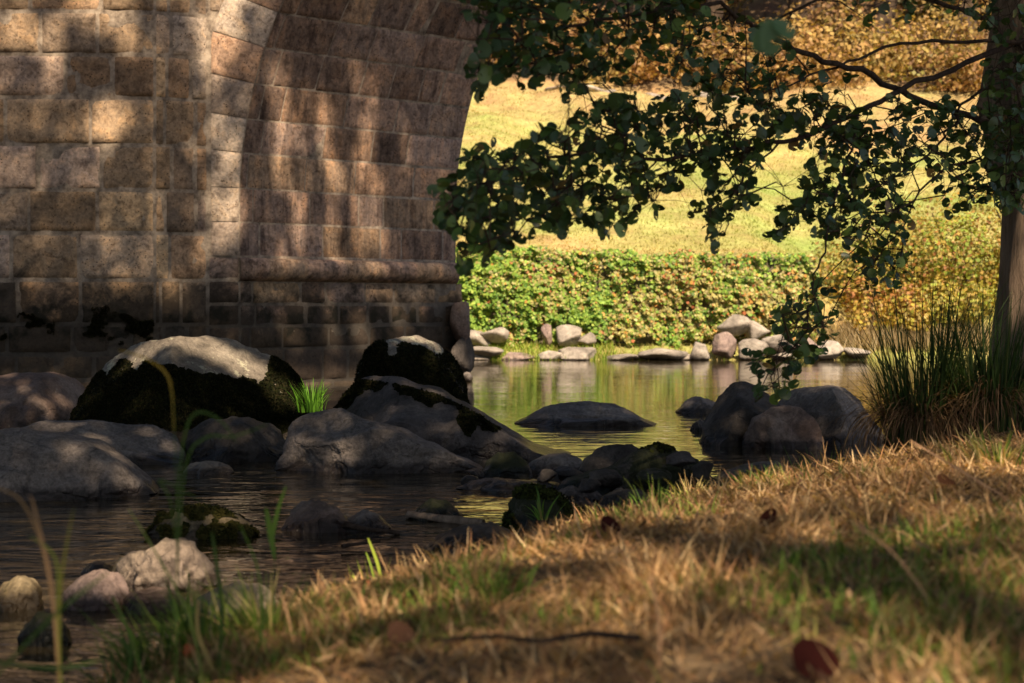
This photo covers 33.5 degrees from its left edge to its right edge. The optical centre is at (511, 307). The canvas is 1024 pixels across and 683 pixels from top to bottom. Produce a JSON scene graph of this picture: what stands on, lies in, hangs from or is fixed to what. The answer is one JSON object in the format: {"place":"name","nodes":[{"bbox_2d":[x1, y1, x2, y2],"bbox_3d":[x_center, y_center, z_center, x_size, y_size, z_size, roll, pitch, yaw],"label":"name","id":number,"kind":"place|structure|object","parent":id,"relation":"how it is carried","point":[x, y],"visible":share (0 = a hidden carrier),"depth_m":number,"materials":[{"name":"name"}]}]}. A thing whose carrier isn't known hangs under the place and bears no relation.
{"place":"outdoors","nodes":[
{"label":"outdoors","id":0,"kind":"place"},
{"bbox_2d":[0,360,986,682],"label":"river water","id":1,"kind":"structure","parent":0,"point":[504,392],"depth_m":9.02,"materials":[{"name":"brown liquid"}]},
{"bbox_2d":[0,576,43,611],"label":"rock","id":2,"kind":"object","parent":1,"relation":"on","point":[17,593],"visible":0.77,"depth_m":5.65,"materials":[{"name":"stone"}]},
{"bbox_2d":[0,372,84,427],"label":"boulder","id":3,"kind":"object","parent":1,"relation":"on","point":[28,398],"visible":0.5,"depth_m":14.56,"materials":[{"name":"grey stone"}]},
{"bbox_2d":[17,611,71,646],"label":"rock","id":4,"kind":"object","parent":1,"relation":"on","point":[44,637],"visible":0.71,"depth_m":5.03,"materials":[{"name":"stone"}]},
{"bbox_2d":[0,427,158,501],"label":"boulder","id":5,"kind":"object","parent":1,"relation":"on","point":[37,465],"visible":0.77,"depth_m":8.95,"materials":[{"name":"grey stone"}]},
{"bbox_2d":[61,569,129,610],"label":"rock","id":6,"kind":"object","parent":1,"relation":"on","point":[107,586],"visible":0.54,"depth_m":5.65,"materials":[{"name":"stone"}]},
{"bbox_2d":[81,561,112,574],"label":"rock","id":7,"kind":"object","parent":1,"relation":"on","point":[92,566],"visible":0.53,"depth_m":6.38,"materials":[{"name":"grey stone"}]},
{"bbox_2d":[22,420,186,464],"bbox_3d":[-2.710,0.970,11.062,1.214,0.474,0.768,0,0,0],"label":"boulder","id":8,"kind":"object","parent":1,"relation":"on","point":[143,444],"visible":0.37,"depth_m":10.98,"materials":[{"name":"grey stone"}]},
{"bbox_2d":[122,586,188,614],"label":"rock","id":9,"kind":"object","parent":1,"relation":"on","point":[156,594],"visible":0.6,"depth_m":5.59,"materials":[{"name":"grey stone"}]},
{"bbox_2d":[116,537,221,592],"bbox_3d":[-1.239,1.013,6.097,0.400,0.368,0.361,0,0,0],"label":"rock","id":10,"kind":"object","parent":1,"relation":"on","point":[139,570],"visible":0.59,"depth_m":6.03,"materials":[{"name":"stone"}]},
{"bbox_2d":[69,335,309,444],"bbox_3d":[-2.342,0.708,12.228,1.756,1.018,1.519,0,0,0],"label":"boulder","id":11,"kind":"object","parent":1,"relation":"on","point":[222,378],"visible":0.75,"depth_m":12.02,"materials":[{"name":"stone"}]},
{"bbox_2d":[143,503,259,539],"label":"boulder","id":12,"kind":"object","parent":1,"relation":"on","point":[200,521],"visible":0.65,"depth_m":7.40,"materials":[{"name":"stone"}]},
{"bbox_2d":[183,461,233,474],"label":"stone","id":13,"kind":"object","parent":1,"relation":"on","point":[208,468],"visible":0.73,"depth_m":10.26,"materials":[{"name":"stone"}]},
{"bbox_2d":[184,416,285,462],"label":"boulder","id":14,"kind":"object","parent":1,"relation":"on","point":[264,443],"visible":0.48,"depth_m":11.17,"materials":[{"name":"stone"}]},
{"bbox_2d":[0,0,498,388],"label":"stone bridge","id":15,"kind":"structure","parent":1,"relation":"on","point":[260,175],"depth_m":21.30,"materials":[{"name":"stone"}]},
{"bbox_2d":[280,499,349,532],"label":"boulder","id":16,"kind":"object","parent":1,"relation":"on","point":[314,516],"visible":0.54,"depth_m":7.61,"materials":[{"name":"grey stone"}]},
{"bbox_2d":[346,509,390,531],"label":"boulder","id":17,"kind":"object","parent":1,"relation":"on","point":[365,517],"visible":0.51,"depth_m":7.67,"materials":[{"name":"grey stone"}]},
{"bbox_2d":[341,521,399,534],"bbox_3d":[-0.634,0.976,7.530,0.286,0.049,0.066,0,0,23],"label":"driftwood stick","id":18,"kind":"object","parent":1,"relation":"on","point":[349,525],"visible":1,"depth_m":7.51,"materials":[{"name":"brown wood"}]},
{"bbox_2d":[275,408,483,473],"bbox_3d":[-0.810,0.910,10.564,1.320,0.569,0.749,0,0,0],"label":"boulder","id":19,"kind":"object","parent":1,"relation":"on","point":[338,440],"visible":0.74,"depth_m":10.36,"materials":[{"name":"grey stone"}]},
{"bbox_2d":[284,378,332,412],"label":"grass tuft","id":20,"kind":"object","parent":19,"relation":"on","point":[313,400],"visible":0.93,"depth_m":11.56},
{"bbox_2d":[353,335,470,404],"bbox_3d":[-0.991,0.749,16.924,1.187,0.956,1.554,0,0,0],"label":"boulder","id":21,"kind":"object","parent":1,"relation":"on","point":[418,359],"visible":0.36,"depth_m":16.63,"materials":[{"name":"stone"}]},
{"bbox_2d":[412,498,461,520],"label":"boulder","id":22,"kind":"object","parent":1,"relation":"on","point":[438,506],"visible":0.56,"depth_m":8.06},
{"bbox_2d":[405,511,484,524],"bbox_3d":[-0.317,0.986,7.944,0.476,0.045,0.060,0,0,40],"label":"driftwood log","id":23,"kind":"object","parent":1,"relation":"on","point":[455,519],"visible":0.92,"depth_m":7.92,"materials":[{"name":"brown wood"}]},
{"bbox_2d":[333,375,570,460],"bbox_3d":[-0.482,0.830,11.643,1.780,0.726,1.492,0,0,0],"label":"boulder","id":24,"kind":"object","parent":1,"relation":"on","point":[441,417],"visible":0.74,"depth_m":11.27,"materials":[{"name":"stone"}]},
{"bbox_2d":[451,337,474,372],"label":"footing stone","id":25,"kind":"object","parent":1,"relation":"on","point":[462,350],"visible":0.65,"depth_m":23.58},
{"bbox_2d":[450,301,469,340],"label":"footing stone","id":26,"kind":"object","parent":25,"relation":"on","point":[460,319],"visible":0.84,"depth_m":23.68,"materials":[{"name":"grey stone"}]},
{"bbox_2d":[456,477,558,493],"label":"boulder","id":27,"kind":"object","parent":1,"relation":"on","point":[497,485],"visible":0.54,"depth_m":9.30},
{"bbox_2d":[483,452,532,478],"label":"boulder","id":28,"kind":"object","parent":1,"relation":"on","point":[510,465],"visible":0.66,"depth_m":9.96,"materials":[{"name":"stone"}]},
{"bbox_2d":[528,452,581,475],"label":"boulder","id":29,"kind":"object","parent":1,"relation":"on","point":[553,462],"visible":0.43,"depth_m":10.20,"materials":[{"name":"grey stone"}]},
{"bbox_2d":[556,466,582,480],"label":"shore stone","id":30,"kind":"object","parent":1,"relation":"on","point":[563,472],"visible":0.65,"depth_m":9.46,"materials":[{"name":"stone"}]},
{"bbox_2d":[557,485,601,503],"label":"boulder","id":31,"kind":"object","parent":1,"relation":"on","point":[571,492],"visible":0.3,"depth_m":8.65,"materials":[{"name":"grey stone"}]},
{"bbox_2d":[578,478,601,492],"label":"shore stone","id":32,"kind":"object","parent":31,"relation":"on","point":[586,485],"visible":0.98,"depth_m":8.66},
{"bbox_2d":[514,401,656,425],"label":"boulder","id":33,"kind":"object","parent":1,"relation":"on","point":[585,413],"visible":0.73,"depth_m":14.54,"materials":[{"name":"grey stone"}]},
{"bbox_2d":[589,469,623,488],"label":"shore stone","id":34,"kind":"object","parent":1,"relation":"on","point":[609,478],"visible":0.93,"depth_m":8.93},
{"bbox_2d":[578,444,638,472],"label":"boulder","id":35,"kind":"object","parent":1,"relation":"on","point":[603,456],"visible":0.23,"depth_m":9.75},
{"bbox_2d":[600,487,649,514],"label":"boulder","id":36,"kind":"object","parent":1,"relation":"on","point":[611,498],"visible":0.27,"depth_m":8.20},
{"bbox_2d":[556,441,717,495],"bbox_3d":[0.689,0.967,9.285,0.926,0.476,0.568,0,0,0],"label":"boulder","id":37,"kind":"object","parent":1,"relation":"on","point":[629,467],"visible":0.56,"depth_m":9.17,"materials":[{"name":"stone"}]},
{"bbox_2d":[666,451,695,465],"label":"shore stone","id":38,"kind":"object","parent":37,"relation":"on","point":[681,458],"visible":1,"depth_m":9.16,"materials":[{"name":"stone"}]},
{"bbox_2d":[636,468,671,481],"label":"shore stone","id":39,"kind":"object","parent":1,"relation":"on","point":[654,474],"visible":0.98,"depth_m":8.67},
{"bbox_2d":[675,396,714,413],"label":"boulder","id":40,"kind":"object","parent":1,"relation":"on","point":[696,405],"visible":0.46,"depth_m":16.13,"materials":[{"name":"grey stone"}]},
{"bbox_2d":[691,460,713,480],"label":"shore stone","id":41,"kind":"object","parent":1,"relation":"on","point":[701,468],"visible":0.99,"depth_m":8.86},
{"bbox_2d":[699,381,780,446],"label":"boulder","id":42,"kind":"object","parent":1,"relation":"on","point":[735,409],"visible":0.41,"depth_m":12.46,"materials":[{"name":"stone"}]},
{"bbox_2d":[715,461,799,483],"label":"boulder","id":43,"kind":"object","parent":1,"relation":"on","point":[742,469],"visible":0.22,"depth_m":9.74,"materials":[{"name":"grey stone"}]},
{"bbox_2d":[742,405,824,448],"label":"boulder","id":44,"kind":"object","parent":1,"relation":"on","point":[786,427],"visible":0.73,"depth_m":12.11,"materials":[{"name":"grey stone"}]},
{"bbox_2d":[778,385,884,445],"bbox_3d":[2.385,0.891,12.864,0.902,0.607,1.105,0,0,0],"label":"boulder","id":45,"kind":"object","parent":1,"relation":"on","point":[817,403],"visible":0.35,"depth_m":12.61,"materials":[{"name":"grey stone"}]},
{"bbox_2d":[53,421,1023,682],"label":"bank ground","id":46,"kind":"structure","parent":0,"point":[720,664],"depth_m":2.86,"materials":[{"name":"plant"}]},
{"bbox_2d":[0,488,73,682],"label":"wilting plant","id":47,"kind":"object","parent":46,"relation":"on","point":[57,622],"visible":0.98,"depth_m":2.60,"materials":[{"name":"brown plant"}]},
{"bbox_2d":[0,572,107,672],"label":"tall grass","id":48,"kind":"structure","parent":46,"relation":"on","point":[31,637],"depth_m":2.40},
{"bbox_2d":[20,608,204,682],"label":"grass tuft","id":49,"kind":"object","parent":46,"relation":"on","point":[117,663],"visible":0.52,"depth_m":3.49,"materials":[{"name":"plant"}]},
{"bbox_2d":[64,569,314,676],"bbox_3d":[-0.628,0.649,3.595,0.598,0.202,0.650,0,0,-34],"label":"grass tuft","id":50,"kind":"object","parent":46,"relation":"on","point":[204,630],"visible":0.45,"depth_m":3.57,"materials":[{"name":"plant"}]},
{"bbox_2d":[119,350,267,675],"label":"tall grass","id":51,"kind":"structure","parent":46,"relation":"on","point":[177,539],"depth_m":2.90,"materials":[{"name":"plant"}]},
{"bbox_2d":[96,508,291,682],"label":"tall grass","id":52,"kind":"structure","parent":46,"relation":"on","point":[121,640],"depth_m":3.20,"materials":[{"name":"plant"}]},
{"bbox_2d":[185,581,276,626],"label":"rock","id":53,"kind":"object","parent":46,"relation":"on","point":[254,585],"visible":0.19,"depth_m":5.38,"materials":[{"name":"stone"}]},
{"bbox_2d":[161,564,336,648],"bbox_3d":[-0.511,0.606,3.484,0.443,0.158,0.386,0,0,44],"label":"grass tuft","id":54,"kind":"object","parent":46,"relation":"on","point":[252,613],"visible":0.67,"depth_m":3.50,"materials":[{"name":"plant"}]},
{"bbox_2d":[265,486,285,618],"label":"young plant","id":55,"kind":"object","parent":46,"relation":"on","point":[271,528],"visible":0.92,"depth_m":3.60,"materials":[{"name":"green plant"}]},
{"bbox_2d":[386,620,413,643],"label":"fallen leaf","id":56,"kind":"object","parent":46,"relation":"on","point":[402,630],"visible":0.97,"depth_m":2.90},
{"bbox_2d":[424,521,516,556],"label":"boulder","id":57,"kind":"object","parent":46,"relation":"on","point":[473,532],"visible":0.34,"depth_m":6.92,"materials":[{"name":"stone"}]},
{"bbox_2d":[421,560,550,607],"bbox_3d":[-0.043,0.550,3.400,0.254,0.101,0.296,0,0,24],"label":"grass tuft","id":58,"kind":"object","parent":46,"relation":"on","point":[501,582],"visible":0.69,"depth_m":3.40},
{"bbox_2d":[431,630,641,643],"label":"fallen twig","id":59,"kind":"object","parent":46,"relation":"on","point":[607,635],"visible":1,"depth_m":2.64,"materials":[{"name":"brown wood"}]},
{"bbox_2d":[501,482,593,532],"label":"boulder","id":60,"kind":"object","parent":46,"relation":"on","point":[522,495],"visible":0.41,"depth_m":7.60,"materials":[{"name":"stone"}]},
{"bbox_2d":[519,487,566,519],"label":"grass tuft","id":61,"kind":"object","parent":60,"relation":"on","point":[539,515],"visible":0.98,"depth_m":7.41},
{"bbox_2d":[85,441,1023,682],"bbox_3d":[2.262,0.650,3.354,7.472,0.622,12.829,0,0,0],"label":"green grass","id":62,"kind":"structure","parent":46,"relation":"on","point":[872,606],"depth_m":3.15,"materials":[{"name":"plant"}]},
{"bbox_2d":[600,515,620,533],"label":"fallen leaf","id":63,"kind":"object","parent":46,"relation":"on","point":[607,520],"visible":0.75,"depth_m":4.20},
{"bbox_2d":[623,478,691,508],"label":"grass tuft","id":64,"kind":"object","parent":46,"relation":"on","point":[659,497],"visible":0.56,"depth_m":5.59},
{"bbox_2d":[426,0,1023,404],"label":"alder tree","id":65,"kind":"object","parent":46,"relation":"on","point":[999,107],"visible":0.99,"depth_m":6.58,"materials":[{"name":"green plant"}]},
{"bbox_2d":[751,0,796,54],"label":"hanging leaf","id":66,"kind":"object","parent":65,"relation":"hanging from","point":[768,32],"visible":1,"depth_m":2.75,"materials":[{"name":"green plant"}]},
{"bbox_2d":[791,638,840,678],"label":"fallen leaf","id":67,"kind":"object","parent":46,"relation":"on","point":[804,651],"visible":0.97,"depth_m":2.45,"materials":[{"name":"plant"}]},
{"bbox_2d":[651,440,1009,666],"bbox_3d":[0.841,0.478,3.574,0.380,0.243,2.287,0,0,23],"label":"dry straw","id":68,"kind":"object","parent":46,"relation":"on","point":[658,614],"visible":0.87,"depth_m":2.90,"materials":[{"name":"yellow plant"}]},
{"bbox_2d":[806,264,1023,458],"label":"sedge tussock","id":69,"kind":"object","parent":46,"relation":"on","point":[902,420],"visible":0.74,"depth_m":7.98,"materials":[{"name":"green plant"}]},
{"bbox_2d":[858,510,994,548],"bbox_3d":[0.898,0.490,3.692,0.295,0.082,0.428,0,0,16],"label":"grass tuft","id":70,"kind":"object","parent":46,"relation":"on","point":[917,530],"visible":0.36,"depth_m":3.73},
{"bbox_2d":[873,274,1023,442],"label":"sedge tussock","id":71,"kind":"object","parent":46,"relation":"on","point":[1003,384],"visible":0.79,"depth_m":7.87,"materials":[{"name":"green plant"}]},
{"bbox_2d":[913,423,1023,468],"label":"grass tuft","id":72,"kind":"object","parent":46,"relation":"on","point":[995,451],"visible":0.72,"depth_m":5.60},
{"bbox_2d":[456,0,1001,359],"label":"meadow ground","id":73,"kind":"structure","parent":0,"point":[756,10],"depth_m":48.87,"materials":[{"name":"plant"}]},
{"bbox_2d":[475,354,490,359],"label":"bank stone","id":74,"kind":"object","parent":73,"relation":"on","point":[478,357],"visible":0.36,"depth_m":32.57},
{"bbox_2d":[474,346,503,356],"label":"bank stone","id":75,"kind":"object","parent":74,"relation":"on","point":[484,351],"visible":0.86,"depth_m":32.54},
{"bbox_2d":[480,327,509,342],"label":"bank stone","id":76,"kind":"object","parent":73,"relation":"on","point":[499,335],"visible":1,"depth_m":33.14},
{"bbox_2d":[473,338,616,359],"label":"margin grass","id":77,"kind":"structure","parent":73,"relation":"on","point":[600,353],"depth_m":33.18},
{"bbox_2d":[556,324,581,346],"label":"bank stone","id":78,"kind":"object","parent":73,"relation":"on","point":[568,335],"visible":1,"depth_m":33.18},
{"bbox_2d":[518,3,624,66],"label":"bracken bush","id":79,"kind":"object","parent":73,"relation":"on","point":[571,33],"visible":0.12,"depth_m":60.95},
{"bbox_2d":[558,347,596,359],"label":"bank stone","id":80,"kind":"object","parent":73,"relation":"on","point":[577,353],"visible":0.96,"depth_m":32.62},
{"bbox_2d":[568,20,670,87],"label":"bracken bush","id":81,"kind":"object","parent":73,"relation":"on","point":[648,70],"visible":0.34,"depth_m":60.17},
{"bbox_2d":[456,244,820,349],"bbox_3d":[0.777,-0.028,33.878,10.619,2.655,1.324,0,0,0],"label":"ivy hedge","id":82,"kind":"object","parent":73,"relation":"on","point":[630,297],"visible":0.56,"depth_m":33.55,"materials":[{"name":"plant"}]},
{"bbox_2d":[600,16,716,81],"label":"bracken bush","id":83,"kind":"object","parent":73,"relation":"on","point":[666,47],"visible":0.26,"depth_m":60.72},
{"bbox_2d":[637,348,687,359],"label":"bank stone","id":84,"kind":"object","parent":73,"relation":"on","point":[660,354],"visible":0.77,"depth_m":32.45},
{"bbox_2d":[690,342,709,359],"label":"bank stone","id":85,"kind":"object","parent":73,"relation":"on","point":[699,351],"visible":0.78,"depth_m":32.51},
{"bbox_2d":[658,15,773,74],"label":"bracken bush","id":86,"kind":"object","parent":73,"relation":"on","point":[715,37],"visible":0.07,"depth_m":61.51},
{"bbox_2d":[711,332,736,357],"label":"bank stone","id":87,"kind":"object","parent":73,"relation":"on","point":[724,344],"visible":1,"depth_m":32.65,"materials":[{"name":"stone"}]},
{"bbox_2d":[668,17,783,87],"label":"bracken bush","id":88,"kind":"object","parent":73,"relation":"on","point":[732,66],"visible":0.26,"depth_m":60.18,"materials":[{"name":"plant"}]},
{"bbox_2d":[738,339,768,359],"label":"bank stone","id":89,"kind":"object","parent":73,"relation":"on","point":[754,344],"visible":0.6,"depth_m":32.57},
{"bbox_2d":[745,321,769,339],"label":"bank stone","id":90,"kind":"object","parent":73,"relation":"on","point":[756,330],"visible":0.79,"depth_m":33.13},
{"bbox_2d":[710,36,818,92],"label":"bracken bush","id":91,"kind":"object","parent":73,"relation":"on","point":[724,89],"visible":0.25,"depth_m":59.41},
{"bbox_2d":[714,22,847,87],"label":"bracken bush","id":92,"kind":"object","parent":73,"relation":"on","point":[815,46],"visible":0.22,"depth_m":59.49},
{"bbox_2d":[614,339,978,359],"bbox_3d":[7.988,0.807,33.098,12.064,0.491,1.124,0,0,0],"label":"margin straw","id":93,"kind":"object","parent":73,"relation":"on","point":[710,347],"visible":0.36,"depth_m":33.12,"materials":[{"name":"yellow plant"}]},
{"bbox_2d":[735,20,879,89],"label":"bracken bush","id":94,"kind":"object","parent":73,"relation":"on","point":[852,83],"visible":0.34,"depth_m":59.07,"materials":[{"name":"plant"}]},
{"bbox_2d":[787,0,829,55],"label":"hillside tree","id":95,"kind":"object","parent":73,"relation":"on","point":[805,11],"visible":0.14,"depth_m":62.98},
{"bbox_2d":[769,0,865,53],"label":"bracken bush","id":96,"kind":"object","parent":73,"relation":"on","point":[824,17],"visible":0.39,"depth_m":61.86,"materials":[{"name":"plant"}]},
{"bbox_2d":[818,340,843,359],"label":"bank stone","id":97,"kind":"object","parent":73,"relation":"on","point":[835,349],"visible":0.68,"depth_m":32.62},
{"bbox_2d":[811,220,927,304],"bbox_3d":[7.239,-0.907,35.250,2.608,1.840,2.697,0,0,0],"label":"autumn bush","id":98,"kind":"object","parent":73,"relation":"on","point":[844,272],"visible":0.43,"depth_m":34.58,"materials":[{"name":"plant"}]},
{"bbox_2d":[812,0,937,82],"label":"bracken bush","id":99,"kind":"object","parent":73,"relation":"on","point":[884,39],"visible":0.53,"depth_m":60.56,"materials":[{"name":"plant"}]},
{"bbox_2d":[838,33,917,75],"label":"bracken bush","id":100,"kind":"object","parent":73,"relation":"on","point":[896,58],"visible":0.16,"depth_m":61.97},
{"bbox_2d":[862,0,897,53],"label":"hillside tree","id":101,"kind":"object","parent":73,"relation":"on","point":[891,14],"visible":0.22,"depth_m":64.17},
{"bbox_2d":[841,275,934,330],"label":"autumn bush","id":102,"kind":"object","parent":73,"relation":"on","point":[907,306],"visible":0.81,"depth_m":33.77,"materials":[{"name":"plant"}]},
{"bbox_2d":[808,197,992,307],"bbox_3d":[7.983,-1.158,35.074,3.976,2.586,2.583,0,0,28],"label":"autumn bush","id":103,"kind":"object","parent":73,"relation":"on","point":[928,256],"visible":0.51,"depth_m":34.28,"materials":[{"name":"plant"}]},
{"bbox_2d":[809,310,992,352],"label":"dry reeds","id":104,"kind":"object","parent":73,"relation":"on","point":[850,339],"visible":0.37,"depth_m":33.39,"materials":[{"name":"yellow plant"}]},
{"bbox_2d":[863,0,957,23],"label":"hillside bush","id":105,"kind":"object","parent":73,"relation":"on","point":[919,15],"visible":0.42,"depth_m":66.43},
{"bbox_2d":[874,0,991,69],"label":"bracken bush","id":106,"kind":"object","parent":73,"relation":"on","point":[944,35],"visible":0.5,"depth_m":62.07,"materials":[{"name":"plant"}]},
{"bbox_2d":[878,184,1000,310],"bbox_3d":[9.501,-1.254,35.201,3.609,2.680,2.909,0,0,0],"label":"autumn bush","id":107,"kind":"object","parent":73,"relation":"on","point":[990,276],"visible":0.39,"depth_m":34.78,"materials":[{"name":"plant"}]},
{"bbox_2d":[903,42,982,92],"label":"bracken bush","id":108,"kind":"object","parent":73,"relation":"on","point":[960,84],"visible":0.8,"depth_m":60.60,"materials":[{"name":"plant"}]},
{"bbox_2d":[910,270,995,328],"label":"autumn bush","id":109,"kind":"object","parent":73,"relation":"on","point":[964,297],"visible":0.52,"depth_m":33.79,"materials":[{"name":"plant"}]},
{"bbox_2d":[924,20,987,68],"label":"bracken bush","id":110,"kind":"object","parent":73,"relation":"on","point":[964,31],"visible":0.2,"depth_m":62.62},
{"bbox_2d":[951,192,1001,294],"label":"autumn bush","id":111,"kind":"object","parent":73,"relation":"on","point":[980,207],"visible":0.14,"depth_m":34.92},
{"bbox_2d":[716,314,751,336],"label":"bank stone","id":112,"kind":"object","parent":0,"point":[736,325],"visible":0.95,"depth_m":33.16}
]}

